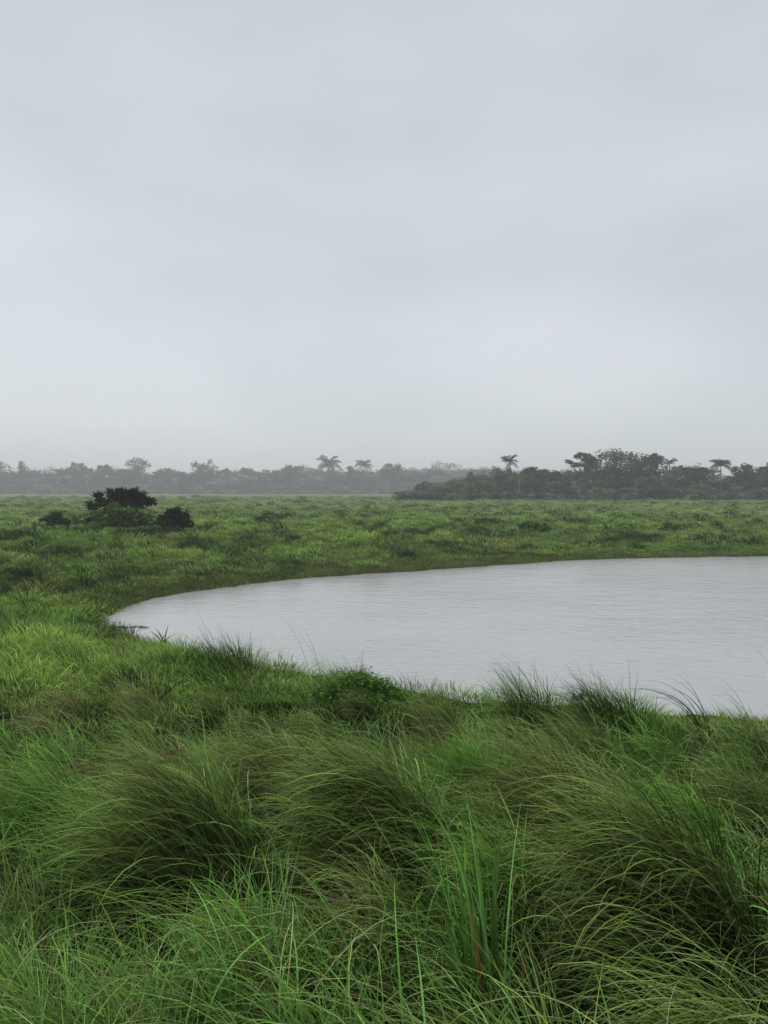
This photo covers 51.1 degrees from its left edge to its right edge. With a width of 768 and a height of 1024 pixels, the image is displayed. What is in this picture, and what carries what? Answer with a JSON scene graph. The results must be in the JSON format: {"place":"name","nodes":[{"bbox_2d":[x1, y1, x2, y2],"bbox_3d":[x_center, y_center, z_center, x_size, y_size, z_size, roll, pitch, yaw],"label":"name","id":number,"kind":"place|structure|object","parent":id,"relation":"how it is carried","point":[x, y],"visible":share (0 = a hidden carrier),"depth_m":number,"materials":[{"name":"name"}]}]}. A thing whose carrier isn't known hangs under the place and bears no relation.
{"place":"outdoors","nodes":[
{"label":"outdoors","id":0,"kind":"place"},
{"bbox_2d":[0,494,767,1023],"bbox_3d":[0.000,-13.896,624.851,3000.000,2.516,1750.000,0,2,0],"label":"ground","id":1,"kind":"structure","parent":0,"point":[244,580],"depth_m":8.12,"materials":[{"name":"green plant"}]},
{"bbox_2d":[13,461,28,483],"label":"slim tree","id":2,"kind":"object","parent":1,"relation":"on","point":[21,467],"visible":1,"depth_m":518.78,"materials":[{"name":"green plant"}]},
{"bbox_2d":[37,510,70,526],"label":"green shrub","id":3,"kind":"object","parent":1,"relation":"on","point":[55,517],"visible":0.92,"depth_m":48.03,"materials":[{"name":"green plant"}]},
{"bbox_2d":[67,462,89,484],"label":"round tree","id":4,"kind":"object","parent":1,"relation":"on","point":[81,466],"visible":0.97,"depth_m":518.70,"materials":[{"name":"green plant"}]},
{"bbox_2d":[96,464,112,484],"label":"round tree","id":5,"kind":"object","parent":1,"relation":"on","point":[107,470],"visible":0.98,"depth_m":519.12,"materials":[{"name":"green plant"}]},
{"bbox_2d":[69,501,161,529],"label":"green shrub","id":6,"kind":"object","parent":1,"relation":"on","point":[113,514],"visible":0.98,"depth_m":46.05,"materials":[{"name":"green plant"}]},
{"bbox_2d":[84,486,157,528],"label":"dark shrub","id":7,"kind":"object","parent":1,"relation":"on","point":[134,497],"visible":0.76,"depth_m":47.44,"materials":[{"name":"green plant"}]},
{"bbox_2d":[10,703,256,961],"bbox_3d":[-1.152,1.439,3.807,1.111,1.161,1.463,0,2,0],"label":"grass tussock","id":8,"kind":"object","parent":1,"relation":"on","point":[165,844],"depth_m":3.70,"materials":[{"name":"green plant"}]},
{"bbox_2d":[72,919,199,1023],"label":"broad grass clump","id":9,"kind":"object","parent":1,"relation":"on","point":[158,1011],"visible":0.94,"depth_m":2.13,"materials":[{"name":"green plant"}]},
{"bbox_2d":[125,457,150,484],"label":"round tree","id":10,"kind":"object","parent":1,"relation":"on","point":[137,467],"visible":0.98,"depth_m":518.52,"materials":[{"name":"green plant"}]},
{"bbox_2d":[151,627,174,642],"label":"rosette plant","id":11,"kind":"object","parent":1,"relation":"on","point":[161,636],"visible":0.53,"depth_m":14.68,"materials":[{"name":"green plant"}]},
{"bbox_2d":[157,505,194,529],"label":"round shrub","id":12,"kind":"object","parent":1,"relation":"on","point":[173,517],"visible":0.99,"depth_m":45.85,"materials":[{"name":"green plant"}]},
{"bbox_2d":[190,458,220,485],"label":"round tree","id":13,"kind":"object","parent":1,"relation":"on","point":[200,471],"visible":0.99,"depth_m":519.01,"materials":[{"name":"green plant"}]},
{"bbox_2d":[181,620,277,692],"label":"sedge clump","id":14,"kind":"object","parent":1,"relation":"on","point":[226,660],"visible":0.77,"depth_m":10.26,"materials":[{"name":"green plant"}]},
{"bbox_2d":[149,712,326,846],"bbox_3d":[-0.815,1.733,5.138,1.557,0.896,1.369,0,2,0],"label":"grass tussock","id":15,"kind":"object","parent":1,"relation":"on","point":[257,753],"depth_m":5.08,"materials":[{"name":"green plant"}]},
{"bbox_2d":[0,461,563,493],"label":"wood","id":16,"kind":"object","parent":1,"relation":"on","point":[168,481],"visible":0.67,"depth_m":517.18,"materials":[{"name":"green plant"}]},
{"bbox_2d":[216,947,365,1023],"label":"broad grass clump","id":17,"kind":"object","parent":1,"relation":"on","point":[297,1001],"visible":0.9,"depth_m":1.99,"materials":[{"name":"green plant"}]},
{"bbox_2d":[281,464,306,483],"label":"round tree","id":18,"kind":"object","parent":1,"relation":"on","point":[289,468],"visible":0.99,"depth_m":519.00,"materials":[{"name":"green plant"}]},
{"bbox_2d":[5,511,634,577],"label":"undergrowth","id":19,"kind":"object","parent":1,"relation":"on","point":[479,521],"visible":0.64,"depth_m":47.20,"materials":[{"name":"green plant"}]},
{"bbox_2d":[316,455,342,483],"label":"palm tree","id":20,"kind":"object","parent":1,"relation":"on","point":[327,463],"visible":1,"depth_m":516.61,"materials":[{"name":"green plant"}]},
{"bbox_2d":[229,680,447,928],"bbox_3d":[-0.232,1.377,3.903,1.131,1.124,1.424,0,2,0],"label":"grass tussock","id":21,"kind":"object","parent":1,"relation":"on","point":[358,785],"depth_m":3.82,"materials":[{"name":"green plant"}]},
{"bbox_2d":[300,645,380,711],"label":"sedge clump","id":22,"kind":"object","parent":1,"relation":"on","point":[328,678],"visible":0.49,"depth_m":8.86,"materials":[{"name":"green plant"}]},
{"bbox_2d":[345,466,355,484],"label":"slim tree","id":23,"kind":"object","parent":1,"relation":"on","point":[350,469],"visible":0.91,"depth_m":518.79,"materials":[{"name":"green plant"}]},
{"bbox_2d":[305,665,413,711],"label":"leafy shrub","id":24,"kind":"object","parent":1,"relation":"on","point":[377,686],"visible":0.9,"depth_m":8.69,"materials":[{"name":"green plant"}]},
{"bbox_2d":[354,460,373,483],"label":"palm tree","id":25,"kind":"object","parent":1,"relation":"on","point":[363,463],"visible":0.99,"depth_m":516.99,"materials":[{"name":"green plant"}]},
{"bbox_2d":[0,494,767,732],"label":"pasture grass","id":26,"kind":"structure","parent":1,"relation":"on","point":[69,645],"depth_m":29.51,"materials":[{"name":"green plant"}]},
{"bbox_2d":[378,462,403,482],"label":"round tree","id":27,"kind":"object","parent":1,"relation":"on","point":[394,473],"visible":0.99,"depth_m":518.17,"materials":[{"name":"green plant"}]},
{"bbox_2d":[384,768,528,1023],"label":"broad grass clump","id":28,"kind":"object","parent":1,"relation":"on","point":[478,938],"visible":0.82,"depth_m":2.59,"materials":[{"name":"green plant"}]},
{"bbox_2d":[405,710,529,842],"bbox_3d":[0.576,1.728,5.067,0.989,1.006,1.092,0,2,0],"label":"grass tussock","id":29,"kind":"object","parent":1,"relation":"on","point":[459,764],"depth_m":5.02,"materials":[{"name":"green plant"}]},
{"bbox_2d":[341,460,611,488],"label":"distant wood","id":30,"kind":"object","parent":1,"relation":"on","point":[434,467],"visible":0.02,"depth_m":798.01,"materials":[{"name":"green plant"}]},
{"bbox_2d":[379,918,604,1023],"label":"broad grass clump","id":31,"kind":"object","parent":1,"relation":"on","point":[507,1020],"visible":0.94,"depth_m":1.93,"materials":[{"name":"green plant"}]},
{"bbox_2d":[500,454,517,482],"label":"palm tree","id":32,"kind":"object","parent":1,"relation":"on","point":[505,459],"visible":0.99,"depth_m":185.74,"materials":[{"name":"green plant"}]},
{"bbox_2d":[471,655,586,731],"bbox_3d":[1.484,1.804,7.967,1.349,0.953,1.422,0,2,-14],"label":"sedge clump","id":33,"kind":"object","parent":1,"relation":"on","point":[522,704],"visible":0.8,"depth_m":7.81,"materials":[{"name":"green plant"}]},
{"bbox_2d":[518,466,551,482],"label":"round tree","id":34,"kind":"object","parent":1,"relation":"on","point":[537,475],"visible":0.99,"depth_m":186.12,"materials":[{"name":"green plant"}]},
{"bbox_2d":[433,706,639,904],"bbox_3d":[0.773,1.476,4.000,1.151,1.004,1.435,0,2,0],"label":"grass tussock","id":35,"kind":"object","parent":1,"relation":"on","point":[553,768],"depth_m":4.06,"materials":[{"name":"green plant"}]},
{"bbox_2d":[390,462,767,500],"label":"wood","id":36,"kind":"object","parent":1,"relation":"on","point":[559,486],"visible":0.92,"depth_m":183.80,"materials":[{"name":"green plant"}]},
{"bbox_2d":[565,452,602,490],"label":"umbrella tree","id":37,"kind":"object","parent":1,"relation":"on","point":[588,459],"visible":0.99,"depth_m":186.49,"materials":[{"name":"green plant"}]},
{"bbox_2d":[537,661,688,747],"bbox_3d":[2.125,1.778,7.747,1.353,0.943,1.630,0,2,0],"label":"sedge clump","id":38,"kind":"object","parent":1,"relation":"on","point":[601,705],"visible":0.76,"depth_m":7.61,"materials":[{"name":"green plant"}]},
{"bbox_2d":[592,448,651,490],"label":"broad tree","id":39,"kind":"object","parent":1,"relation":"on","point":[636,471],"visible":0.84,"depth_m":188.10,"materials":[{"name":"green plant"}]},
{"bbox_2d":[480,711,766,1023],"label":"grass tussock","id":40,"kind":"object","parent":1,"relation":"on","point":[652,830],"depth_m":2.93,"materials":[{"name":"green plant"}]},
{"bbox_2d":[523,873,767,1023],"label":"grass tussock","id":41,"kind":"object","parent":1,"relation":"on","point":[685,1012],"depth_m":2.42,"materials":[{"name":"green plant"}]},
{"bbox_2d":[639,453,663,477],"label":"round tree","id":42,"kind":"object","parent":1,"relation":"on","point":[655,460],"visible":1,"depth_m":187.34,"materials":[{"name":"green plant"}]},
{"bbox_2d":[615,699,687,746],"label":"sedge clump","id":43,"kind":"object","parent":1,"relation":"on","point":[658,721],"visible":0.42,"depth_m":7.57,"materials":[{"name":"green plant"}]},
{"bbox_2d":[661,458,677,479],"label":"palm tree","id":44,"kind":"object","parent":1,"relation":"on","point":[671,461],"visible":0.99,"depth_m":186.76,"materials":[{"name":"green plant"}]},
{"bbox_2d":[631,672,710,744],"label":"arching reed","id":45,"kind":"object","parent":1,"relation":"on","point":[695,718],"visible":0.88,"depth_m":7.52,"materials":[{"name":"green plant"}]},
{"bbox_2d":[607,755,767,883],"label":"grass tussock","id":46,"kind":"object","parent":1,"relation":"on","point":[724,839],"depth_m":4.50,"materials":[{"name":"green plant"}]},
{"bbox_2d":[682,466,710,481],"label":"round tree","id":47,"kind":"object","parent":1,"relation":"on","point":[694,476],"visible":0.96,"depth_m":185.44,"materials":[{"name":"green plant"}]},
{"bbox_2d":[631,755,762,941],"bbox_3d":[1.196,1.337,3.084,0.463,0.837,0.388,1,2,29],"label":"clump","id":48,"kind":"object","parent":1,"relation":"on","point":[756,911],"visible":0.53,"depth_m":3.09,"materials":[{"name":"green plant"}]},
{"bbox_2d":[709,459,733,488],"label":"palm tree","id":49,"kind":"object","parent":1,"relation":"on","point":[720,463],"visible":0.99,"depth_m":182.46,"materials":[{"name":"green plant"}]},
{"bbox_2d":[706,676,756,737],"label":"arching reed","id":50,"kind":"object","parent":1,"relation":"on","point":[741,710],"visible":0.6,"depth_m":7.41,"materials":[{"name":"green plant"}]},
{"bbox_2d":[729,463,755,491],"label":"round tree","id":51,"kind":"object","parent":1,"relation":"on","point":[741,475],"visible":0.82,"depth_m":186.44,"materials":[{"name":"green plant"}]},
{"bbox_2d":[752,462,767,484],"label":"round tree","id":52,"kind":"object","parent":1,"relation":"on","point":[759,470],"visible":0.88,"depth_m":185.47,"materials":[{"name":"green plant"}]},
{"bbox_2d":[0,0,767,488],"label":"sky","id":53,"kind":"structure","parent":0,"point":[258,235],"materials":[{"name":"grey"}]},
{"bbox_2d":[104,556,767,720],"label":"water","id":54,"kind":"structure","parent":0,"point":[699,625],"depth_m":17.42,"materials":[{"name":"grey liquid"}]}
]}

